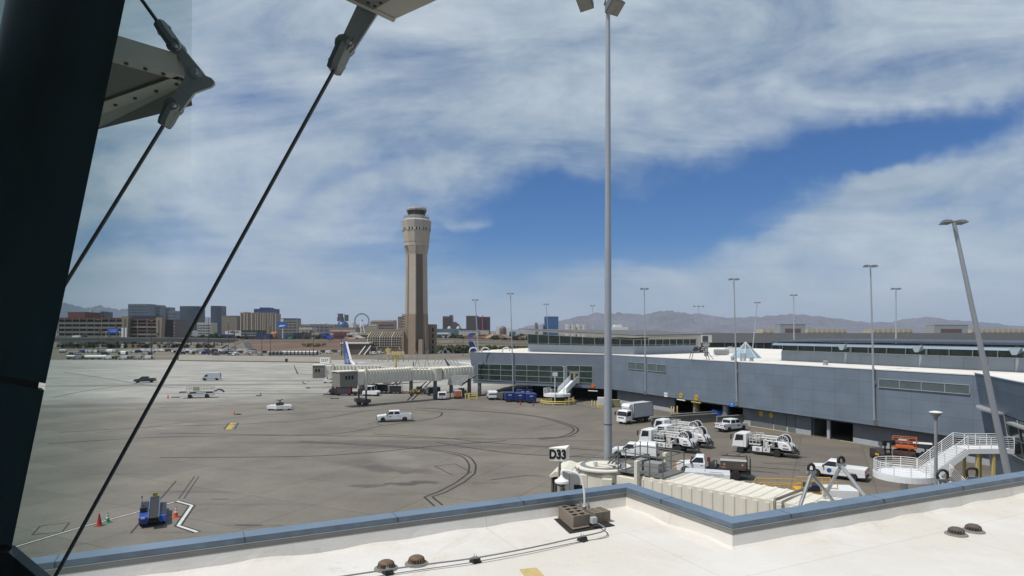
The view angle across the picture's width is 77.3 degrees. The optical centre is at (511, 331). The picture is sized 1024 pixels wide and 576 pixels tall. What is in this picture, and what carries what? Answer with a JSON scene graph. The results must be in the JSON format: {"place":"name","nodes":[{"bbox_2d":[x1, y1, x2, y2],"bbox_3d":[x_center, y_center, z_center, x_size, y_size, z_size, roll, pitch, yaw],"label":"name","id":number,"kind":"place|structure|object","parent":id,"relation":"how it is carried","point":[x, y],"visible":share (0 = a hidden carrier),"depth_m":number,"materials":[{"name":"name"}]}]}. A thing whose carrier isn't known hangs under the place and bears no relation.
{"place":"outdoors","nodes":[
{"label":"outdoors","id":0,"kind":"place"},
{"bbox_2d":[68,312,100,317],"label":"building","id":1,"kind":"structure","parent":0,"point":[83,315],"depth_m":1000.00,"materials":[{"name":"concrete"}]},
{"bbox_2d":[57,318,121,343],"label":"parking garage","id":2,"kind":"structure","parent":0,"point":[88,327],"depth_m":800.00,"materials":[{"name":"concrete"}]},
{"bbox_2d":[122,316,131,336],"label":"stair tower","id":3,"kind":"structure","parent":0,"point":[126,321],"depth_m":785.00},
{"bbox_2d":[56,303,210,331],"bbox_3d":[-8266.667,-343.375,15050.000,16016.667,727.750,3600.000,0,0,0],"label":"mountain range","id":4,"kind":"structure","parent":0,"point":[66,308],"depth_m":15206.51,"materials":[{"name":"stone"}]},
{"bbox_2d":[156,317,165,343],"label":"stair tower","id":5,"kind":"structure","parent":0,"point":[160,325],"depth_m":785.00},
{"bbox_2d":[235,340,366,352],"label":"embankment","id":6,"kind":"structure","parent":0,"point":[276,345],"depth_m":583.73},
{"bbox_2d":[238,339,366,340],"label":"road barrier","id":7,"kind":"object","parent":6,"relation":"on","point":[298,339],"visible":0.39,"depth_m":637.66,"materials":[{"name":"concrete"}]},
{"bbox_2d":[51,332,914,359],"bbox_3d":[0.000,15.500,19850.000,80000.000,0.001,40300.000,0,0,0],"label":"ground","id":8,"kind":"structure","parent":0,"point":[158,355],"depth_m":435.74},
{"bbox_2d":[128,304,155,315],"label":"tower block","id":9,"kind":"structure","parent":8,"relation":"on","point":[141,309],"depth_m":2300.00,"materials":[{"name":"grey glass"}]},
{"bbox_2d":[54,337,240,347],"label":"road overpass","id":10,"kind":"object","parent":8,"relation":"on","point":[110,340],"visible":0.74,"depth_m":603.77,"materials":[{"name":"concrete"}]},
{"bbox_2d":[130,319,173,343],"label":"parking garage","id":11,"kind":"structure","parent":8,"relation":"on","point":[140,327],"depth_m":791.50,"materials":[{"name":"concrete"}]},
{"bbox_2d":[166,319,187,336],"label":"building","id":12,"kind":"structure","parent":8,"relation":"on","point":[180,328],"depth_m":1015.18,"materials":[{"name":"concrete"}]},
{"bbox_2d":[180,306,204,330],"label":"tower block","id":13,"kind":"structure","parent":8,"relation":"on","point":[189,313],"depth_m":2195.66,"materials":[{"name":"grey glass"}]},
{"bbox_2d":[197,323,216,335],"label":"tower block","id":14,"kind":"structure","parent":8,"relation":"on","point":[202,328],"depth_m":1900.00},
{"bbox_2d":[211,306,225,333],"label":"tower block","id":15,"kind":"structure","parent":8,"relation":"on","point":[218,313],"depth_m":2198.57,"materials":[{"name":"grey glass"}]},
{"bbox_2d":[222,316,239,333],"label":"tower block","id":16,"kind":"structure","parent":8,"relation":"on","point":[230,323],"depth_m":2000.00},
{"bbox_2d":[217,342,252,350],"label":"ramp abutment","id":17,"kind":"object","parent":8,"relation":"on","point":[245,345],"visible":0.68,"depth_m":520.00,"materials":[{"name":"concrete"}]},
{"bbox_2d":[240,312,252,330],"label":"tower block","id":18,"kind":"structure","parent":8,"relation":"on","point":[246,320],"depth_m":1796.56,"materials":[{"name":"beige concrete"}]},
{"bbox_2d":[241,330,265,338],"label":"hall","id":19,"kind":"structure","parent":8,"relation":"on","point":[251,334],"depth_m":1090.00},
{"bbox_2d":[57,343,468,353],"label":"shrubbery","id":20,"kind":"object","parent":8,"relation":"on","point":[197,345],"visible":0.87,"depth_m":605.84,"materials":[{"name":"green plant"}]},
{"bbox_2d":[253,313,280,333],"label":"tower block","id":21,"kind":"structure","parent":8,"relation":"on","point":[263,321],"depth_m":1798.03,"materials":[{"name":"beige concrete"}]},
{"bbox_2d":[254,307,279,313],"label":"tower block","id":22,"kind":"structure","parent":8,"relation":"on","point":[267,310],"depth_m":2100.00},
{"bbox_2d":[281,318,300,333],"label":"tower block","id":23,"kind":"structure","parent":8,"relation":"on","point":[293,325],"depth_m":2100.00,"materials":[{"name":"white concrete"}]},
{"bbox_2d":[300,323,336,335],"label":"convention hall","id":24,"kind":"structure","parent":8,"relation":"on","point":[323,328],"depth_m":2000.00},
{"bbox_2d":[330,327,359,336],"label":"tower block","id":25,"kind":"structure","parent":8,"relation":"on","point":[348,330],"depth_m":1500.00,"materials":[{"name":"concrete"}]},
{"bbox_2d":[340,342,372,354],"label":"annex","id":26,"kind":"object","parent":8,"relation":"on","point":[358,348],"visible":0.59,"depth_m":432.00,"materials":[{"name":"white paint"}]},
{"bbox_2d":[370,320,396,328],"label":"tower block","id":27,"kind":"structure","parent":8,"relation":"on","point":[387,324],"depth_m":2200.00,"materials":[{"name":"concrete"}]},
{"bbox_2d":[367,329,407,353],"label":"building","id":28,"kind":"structure","parent":8,"relation":"on","point":[382,340],"depth_m":444.00,"materials":[{"name":"brown concrete"}]},
{"bbox_2d":[401,205,430,353],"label":"control tower","id":29,"kind":"structure","parent":8,"relation":"on","point":[416,226],"depth_m":443.96,"materials":[{"name":"brown concrete"}]},
{"bbox_2d":[428,324,436,352],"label":"stair block","id":30,"kind":"structure","parent":8,"relation":"on","point":[432,330],"depth_m":456.00,"materials":[{"name":"grey concrete"}]},
{"bbox_2d":[466,316,478,328],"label":"tower block","id":31,"kind":"structure","parent":8,"relation":"on","point":[470,322],"depth_m":1849.55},
{"bbox_2d":[437,342,527,346],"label":"road overpass","id":32,"kind":"object","parent":8,"relation":"on","point":[485,343],"visible":0.43,"depth_m":600.00,"materials":[{"name":"concrete"}]},
{"bbox_2d":[437,344,527,351],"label":"shrubbery","id":33,"kind":"object","parent":8,"relation":"on","point":[441,347],"visible":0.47,"depth_m":531.38,"materials":[{"name":"green plant"}]},
{"bbox_2d":[437,338,527,342],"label":"road overpass","id":34,"kind":"object","parent":8,"relation":"on","point":[475,340],"visible":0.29,"depth_m":640.00,"materials":[{"name":"concrete"}]},
{"bbox_2d":[478,317,489,332],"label":"tower block","id":35,"kind":"structure","parent":8,"relation":"on","point":[486,323],"depth_m":1850.00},
{"bbox_2d":[544,316,557,334],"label":"tower block","id":36,"kind":"structure","parent":8,"relation":"on","point":[552,322],"depth_m":2300.00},
{"bbox_2d":[12,360,995,557],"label":"apron","id":37,"kind":"object","parent":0,"point":[246,483],"visible":0.5,"depth_m":83.50,"materials":[{"name":"concrete"}]},
{"bbox_2d":[138,493,166,525],"bbox_3d":[-29.643,14.651,52.887,1.925,1.688,6.236,0,0,-28],"label":"belt loader","id":38,"kind":"object","parent":37,"relation":"on","point":[153,509],"visible":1,"depth_m":51.54,"materials":[{"name":"blue paint"}]},
{"bbox_2d":[179,385,224,398],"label":"cargo loader","id":39,"kind":"object","parent":37,"relation":"on","point":[206,393],"visible":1,"depth_m":149.49,"materials":[{"name":"white paint"}]},
{"bbox_2d":[201,372,221,380],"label":"cargo van","id":40,"kind":"object","parent":37,"relation":"on","point":[213,375],"visible":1,"depth_m":203.29,"materials":[{"name":"silver metal"}]},
{"bbox_2d":[178,355,330,362],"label":"blast wall","id":41,"kind":"structure","parent":37,"relation":"on","point":[298,359],"depth_m":329.69,"materials":[{"name":"concrete"}]},
{"bbox_2d":[336,387,351,395],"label":"baggage cart","id":42,"kind":"object","parent":37,"relation":"on","point":[343,390],"visible":0.99,"depth_m":154.91,"materials":[{"name":"grey metal"}]},
{"bbox_2d":[294,341,413,383],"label":"airliner","id":43,"kind":"object","parent":37,"relation":"on","point":[347,354],"visible":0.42,"depth_m":194.53,"materials":[{"name":"white metal"}]},
{"bbox_2d":[312,348,452,394],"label":"boarding bridge","id":44,"kind":"structure","parent":37,"relation":"on","point":[322,370],"depth_m":157.50,"materials":[{"name":"beige paint"}]},
{"bbox_2d":[376,410,411,421],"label":"pickup truck","id":45,"kind":"object","parent":37,"relation":"on","point":[393,415],"visible":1,"depth_m":110.11,"materials":[{"name":"white metal"}]},
{"bbox_2d":[386,349,404,392],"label":"yellow lift box","id":46,"kind":"object","parent":37,"relation":"on","point":[398,353],"visible":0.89,"depth_m":162.70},
{"bbox_2d":[331,348,473,405],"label":"boarding bridge","id":47,"kind":"structure","parent":37,"relation":"on","point":[350,378],"depth_m":138.92,"materials":[{"name":"beige paint"}]},
{"bbox_2d":[16,372,852,546],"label":"apron markings","id":48,"kind":"object","parent":37,"relation":"on","point":[184,516],"visible":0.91,"depth_m":82.06,"materials":[{"name":"paint"}]},
{"bbox_2d":[448,375,475,398],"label":"fabric canopy","id":49,"kind":"object","parent":37,"relation":"on","point":[456,380],"visible":1,"depth_m":148.00,"materials":[{"name":"grey fabric"}]},
{"bbox_2d":[0,0,1023,575],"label":"terminal building","id":50,"kind":"structure","parent":37,"relation":"on","point":[56,58],"depth_m":12.21,"materials":[{"name":"grey metal"}]},
{"bbox_2d":[99,19,214,128],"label":"sunshade beam","id":51,"kind":"structure","parent":50,"relation":"attached to","point":[145,80],"depth_m":4.02,"materials":[{"name":"metal"}]},
{"bbox_2d":[66,125,164,285],"bbox_3d":[-3.979,1.594,4.019,3.597,5.785,0.023,0,0,0],"label":"tension rod","id":52,"kind":"object","parent":51,"relation":"attached to","point":[116,201],"visible":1,"depth_m":4.01,"materials":[{"name":"metal"}]},
{"bbox_2d":[327,0,435,75],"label":"sunshade beam","id":53,"kind":"structure","parent":50,"relation":"attached to","point":[361,21],"depth_m":3.87,"materials":[{"name":"metal"}]},
{"bbox_2d":[53,69,335,575],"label":"tension rod","id":54,"kind":"object","parent":53,"relation":"attached to","point":[194,323],"visible":1,"depth_m":3.89,"materials":[{"name":"metal"}]},
{"bbox_2d":[374,559,397,572],"bbox_3d":[-2.390,4.420,12.154,0.460,0.155,0.460,0,0,0],"label":"roof drain","id":55,"kind":"object","parent":50,"relation":"on","point":[384,564],"visible":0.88,"depth_m":12.07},
{"bbox_2d":[405,554,427,567],"bbox_3d":[-1.851,4.420,12.405,0.460,0.155,0.460,0,0,0],"label":"roof drain","id":56,"kind":"object","parent":50,"relation":"on","point":[416,559],"visible":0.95,"depth_m":12.31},
{"bbox_2d":[380,525,608,575],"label":"roof cable","id":57,"kind":"object","parent":50,"relation":"on","point":[500,557],"visible":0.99,"depth_m":12.78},
{"bbox_2d":[520,567,543,575],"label":"walkway pad","id":58,"kind":"object","parent":50,"relation":"on","point":[531,572],"visible":1,"depth_m":11.91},
{"bbox_2d":[577,533,587,542],"bbox_3d":[1.514,4.417,13.766,0.160,0.160,0.195,0,0,-39],"label":"conduit support","id":59,"kind":"object","parent":50,"relation":"on","point":[583,539],"visible":0.94,"depth_m":13.71,"materials":[{"name":"rubber"}]},
{"bbox_2d":[342,522,605,575],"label":"roof conduit","id":60,"kind":"object","parent":59,"relation":"on","point":[476,557],"visible":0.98,"depth_m":12.38,"materials":[{"name":"metal"}]},
{"bbox_2d":[554,518,612,532],"bbox_3d":[1.476,4.488,15.277,1.278,0.016,1.688,0,0,-26],"label":"rubber mat","id":61,"kind":"object","parent":50,"relation":"on","point":[565,526],"visible":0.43,"depth_m":14.72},
{"bbox_2d":[558,516,588,528],"bbox_3d":[1.407,4.464,15.211,0.538,0.028,1.579,0,0,-13],"label":"ballast tray","id":62,"kind":"object","parent":61,"relation":"on","point":[574,527],"visible":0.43,"depth_m":14.62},
{"bbox_2d":[555,469,589,510],"bbox_3d":[1.511,3.892,15.414,0.972,1.157,0.340,0,0,0],"label":"roof camera","id":63,"kind":"object","parent":62,"relation":"on","point":[561,481],"visible":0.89,"depth_m":15.39,"materials":[{"name":"white paint"}]},
{"bbox_2d":[568,512,589,526],"bbox_3d":[1.541,4.323,14.743,0.445,0.250,0.225,0,0,-28],"label":"concrete block","id":64,"kind":"object","parent":62,"relation":"on","point":[578,519],"depth_m":14.65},
{"bbox_2d":[586,508,602,523],"bbox_3d":[1.944,4.352,15.146,0.215,0.250,0.400,0,0,-28],"label":"concrete block","id":65,"kind":"object","parent":61,"relation":"on","point":[592,512],"depth_m":15.01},
{"bbox_2d":[944,526,968,537],"bbox_3d":[9.858,4.420,14.201,0.460,0.155,0.460,0,0,0],"label":"roof drain","id":66,"kind":"object","parent":50,"relation":"on","point":[955,531],"visible":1,"depth_m":14.10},
{"bbox_2d":[962,523,985,533],"bbox_3d":[10.401,4.420,14.429,0.460,0.155,0.460,0,0,0],"label":"roof drain","id":67,"kind":"object","parent":50,"relation":"on","point":[972,528],"visible":0.97,"depth_m":14.33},
{"bbox_2d":[541,366,577,404],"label":"boarding ramp","id":68,"kind":"structure","parent":37,"relation":"on","point":[566,386],"depth_m":136.71,"materials":[{"name":"white paint"}]},
{"bbox_2d":[576,0,624,459],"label":"light mast","id":69,"kind":"object","parent":37,"relation":"on","point":[613,7],"visible":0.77,"depth_m":39.84,"materials":[{"name":"metal"}]},
{"bbox_2d":[615,400,652,423],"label":"box truck","id":70,"kind":"object","parent":37,"relation":"on","point":[628,412],"visible":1,"depth_m":108.34,"materials":[{"name":"white metal"}]},
{"bbox_2d":[612,440,659,459],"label":"van","id":71,"kind":"object","parent":37,"relation":"on","point":[651,451],"visible":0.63,"depth_m":77.61,"materials":[{"name":"white metal"}]},
{"bbox_2d":[637,427,700,452],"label":"service truck","id":72,"kind":"object","parent":37,"relation":"on","point":[684,440],"visible":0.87,"depth_m":82.94,"materials":[{"name":"grey metal"}]},
{"bbox_2d":[651,418,702,430],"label":"service truck","id":73,"kind":"object","parent":37,"relation":"on","point":[691,424],"visible":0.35,"depth_m":93.22,"materials":[{"name":"grey metal"}]},
{"bbox_2d":[651,413,717,426],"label":"concrete wall","id":74,"kind":"structure","parent":37,"relation":"on","point":[706,418],"depth_m":107.95,"materials":[{"name":"concrete"}]},
{"bbox_2d":[656,423,713,445],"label":"service truck","id":75,"kind":"object","parent":37,"relation":"on","point":[701,435],"visible":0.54,"depth_m":85.75,"materials":[{"name":"grey metal"}]},
{"bbox_2d":[550,441,841,515],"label":"boarding bridge","id":76,"kind":"structure","parent":37,"relation":"on","point":[731,497],"depth_m":34.03,"materials":[{"name":"beige paint"}]},
{"bbox_2d":[549,445,568,491],"bbox_3d":[2.685,7.960,36.200,1.187,2.977,0.711,0,0,0],"label":"gate sign","id":77,"kind":"object","parent":76,"relation":"attached to","point":[559,454],"visible":0.99,"depth_m":35.96,"materials":[{"name":"white"}]},
{"bbox_2d":[773,485,811,509],"bbox_3d":[13.411,7.913,30.612,4.128,0.579,0.226,0,0,-44],"label":"bridge handrail","id":78,"kind":"object","parent":76,"relation":"attached to","point":[785,496],"visible":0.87,"depth_m":29.98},
{"bbox_2d":[798,463,833,505],"bbox_3d":[13.851,6.992,29.392,1.886,1.912,0.560,0,0,-13],"label":"hoist frame","id":79,"kind":"object","parent":76,"relation":"on","point":[811,473],"visible":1,"depth_m":29.38,"materials":[{"name":"metal"}]},
{"bbox_2d":[823,456,865,497],"bbox_3d":[15.423,6.910,29.767,1.110,2.019,1.730,0,0,-6],"label":"hoist frame","id":80,"kind":"object","parent":76,"relation":"on","point":[842,466],"visible":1,"depth_m":30.41,"materials":[{"name":"metal"}]},
{"bbox_2d":[685,468,729,479],"bbox_3d":[18.888,14.548,63.400,5.140,1.895,2.000,0,0,18],"label":"covered trailer","id":81,"kind":"object","parent":37,"relation":"on","point":[724,474],"visible":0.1,"depth_m":62.58,"materials":[{"name":"grey metal"}]},
{"bbox_2d":[674,452,750,479],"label":"fuel truck","id":82,"kind":"object","parent":37,"relation":"on","point":[735,465],"visible":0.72,"depth_m":67.23,"materials":[{"name":"white metal"}]},
{"bbox_2d":[716,414,743,422],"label":"concrete wall","id":83,"kind":"structure","parent":37,"relation":"on","point":[740,418],"depth_m":106.35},
{"bbox_2d":[714,418,747,431],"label":"pickup truck","id":84,"kind":"object","parent":37,"relation":"on","point":[728,424],"visible":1,"depth_m":99.57,"materials":[{"name":"white metal"}]},
{"bbox_2d":[470,348,1023,465],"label":"airport terminal","id":85,"kind":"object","parent":37,"relation":"on","point":[775,392],"visible":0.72,"depth_m":98.99,"materials":[{"name":"paint"}]},
{"bbox_2d":[518,328,701,354],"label":"roof pavilion","id":86,"kind":"structure","parent":85,"relation":"on","point":[629,342],"depth_m":151.00,"materials":[{"name":"grey glass"}]},
{"bbox_2d":[640,288,648,393],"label":"light mast","id":87,"kind":"object","parent":85,"relation":"attached to","point":[645,391],"visible":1,"depth_m":128.48,"materials":[{"name":"metal"}]},
{"bbox_2d":[728,278,739,405],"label":"light mast","id":88,"kind":"object","parent":85,"relation":"attached to","point":[736,401],"visible":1,"depth_m":106.68,"materials":[{"name":"metal"}]},
{"bbox_2d":[731,342,761,357],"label":"pyramid skylight","id":89,"kind":"object","parent":85,"relation":"on","point":[747,349],"visible":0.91,"depth_m":123.00},
{"bbox_2d":[751,410,772,428],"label":"door","id":90,"kind":"structure","parent":85,"relation":"in","point":[765,421],"depth_m":103.83,"materials":[{"name":"metal"}]},
{"bbox_2d":[774,413,785,430],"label":"door","id":91,"kind":"structure","parent":85,"relation":"in","point":[779,419],"depth_m":100.55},
{"bbox_2d":[788,415,794,432],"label":"door","id":92,"kind":"structure","parent":85,"relation":"in","point":[791,418],"depth_m":98.62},
{"bbox_2d":[863,265,877,425],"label":"light mast","id":93,"kind":"object","parent":85,"relation":"attached to","point":[874,421],"visible":1,"depth_m":85.00,"materials":[{"name":"metal"}]},
{"bbox_2d":[890,288,900,343],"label":"light mast","id":94,"kind":"object","parent":85,"relation":"on","point":[895,289],"visible":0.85,"depth_m":117.95,"materials":[{"name":"metal"}]},
{"bbox_2d":[770,339,1023,372],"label":"roof pavilion","id":95,"kind":"structure","parent":85,"relation":"on","point":[1002,356],"depth_m":92.03,"materials":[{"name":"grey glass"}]},
{"bbox_2d":[730,431,799,456],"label":"service truck","id":96,"kind":"object","parent":37,"relation":"on","point":[782,444],"visible":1,"depth_m":80.21,"materials":[{"name":"white metal"}]},
{"bbox_2d":[753,476,858,498],"bbox_3d":[25.862,14.304,57.216,8.972,2.380,2.200,0,0,8],"label":"railed loader","id":97,"kind":"object","parent":37,"relation":"on","point":[843,491],"visible":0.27,"depth_m":56.29,"materials":[{"name":"yellow paint"}]},
{"bbox_2d":[806,458,869,480],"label":"pickup truck","id":98,"kind":"object","parent":37,"relation":"on","point":[829,467],"visible":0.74,"depth_m":67.48,"materials":[{"name":"white metal"}]},
{"bbox_2d":[700,333,1023,348],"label":"concourse","id":99,"kind":"structure","parent":37,"relation":"on","point":[767,338],"depth_m":247.23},
{"bbox_2d":[774,324,804,332],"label":"rooftop plant room","id":100,"kind":"object","parent":99,"relation":"on","point":[786,328],"visible":0.88,"depth_m":262.00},
{"bbox_2d":[805,329,846,332],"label":"roof block","id":101,"kind":"structure","parent":99,"relation":"on","point":[825,330],"depth_m":330.00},
{"bbox_2d":[860,329,912,332],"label":"roof block","id":102,"kind":"structure","parent":99,"relation":"on","point":[888,330],"depth_m":330.00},
{"bbox_2d":[924,324,967,332],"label":"rooftop plant room","id":103,"kind":"object","parent":99,"relation":"on","point":[946,328],"visible":0.88,"depth_m":258.00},
{"bbox_2d":[968,329,1023,332],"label":"roof block","id":104,"kind":"structure","parent":99,"relation":"on","point":[999,330],"depth_m":330.00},
{"bbox_2d":[869,440,894,459],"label":"forklift","id":105,"kind":"object","parent":37,"relation":"on","point":[876,452],"visible":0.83,"depth_m":77.04,"materials":[{"name":"yellow paint"}]},
{"bbox_2d":[892,435,916,458],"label":"scissor lift","id":106,"kind":"object","parent":37,"relation":"on","point":[902,450],"visible":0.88,"depth_m":78.42,"materials":[{"name":"orange paint"}]},
{"bbox_2d":[911,442,933,458],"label":"golf cart","id":107,"kind":"object","parent":37,"relation":"on","point":[922,453],"visible":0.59,"depth_m":77.76,"materials":[{"name":"white paint"}]},
{"bbox_2d":[929,411,942,484],"bbox_3d":[35.100,11.030,53.000,0.960,8.940,0.960,0,0,0],"label":"street lamp","id":108,"kind":"object","parent":37,"relation":"on","point":[935,414],"visible":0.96,"depth_m":52.90,"materials":[{"name":"metal"}]},
{"bbox_2d":[873,432,1014,489],"bbox_3d":[37.902,12.263,54.935,11.459,6.474,7.739,0,0,0],"label":"white stair","id":109,"kind":"object","parent":37,"relation":"on","point":[952,456],"visible":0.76,"depth_m":55.65,"materials":[{"name":"metal"}]},
{"bbox_2d":[939,220,1011,473],"bbox_3d":[35.020,3.631,47.475,6.224,23.850,0.850,0,0,0],"label":"light mast","id":110,"kind":"object","parent":37,"relation":"on","point":[996,422],"visible":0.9,"depth_m":47.36,"materials":[{"name":"metal"}]},
{"bbox_2d":[63,0,1023,330],"label":"sky","id":111,"kind":"structure","parent":0,"point":[782,148],"materials":[{"name":"blue"}]},
{"bbox_2d":[701,335,711,355],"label":"searchlight post","id":112,"kind":"object","parent":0,"point":[706,340],"visible":0.94,"depth_m":131.66,"materials":[{"name":"grey metal"}]},
{"bbox_2d":[490,310,1023,332],"bbox_3d":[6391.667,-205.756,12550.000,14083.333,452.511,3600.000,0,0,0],"label":"mountain range","id":113,"kind":"structure","parent":0,"point":[671,320],"depth_m":12103.54,"materials":[{"name":"stone"}]},
{"bbox_2d":[974,372,1023,474],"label":"corner building","id":114,"kind":"structure","parent":0,"point":[1008,389],"depth_m":63.05,"materials":[{"name":"grey metal"}]},
{"bbox_2d":[1003,415,1023,460],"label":"window","id":115,"kind":"structure","parent":114,"relation":"in","point":[1011,431],"depth_m":61.26,"materials":[{"name":"green glass"}]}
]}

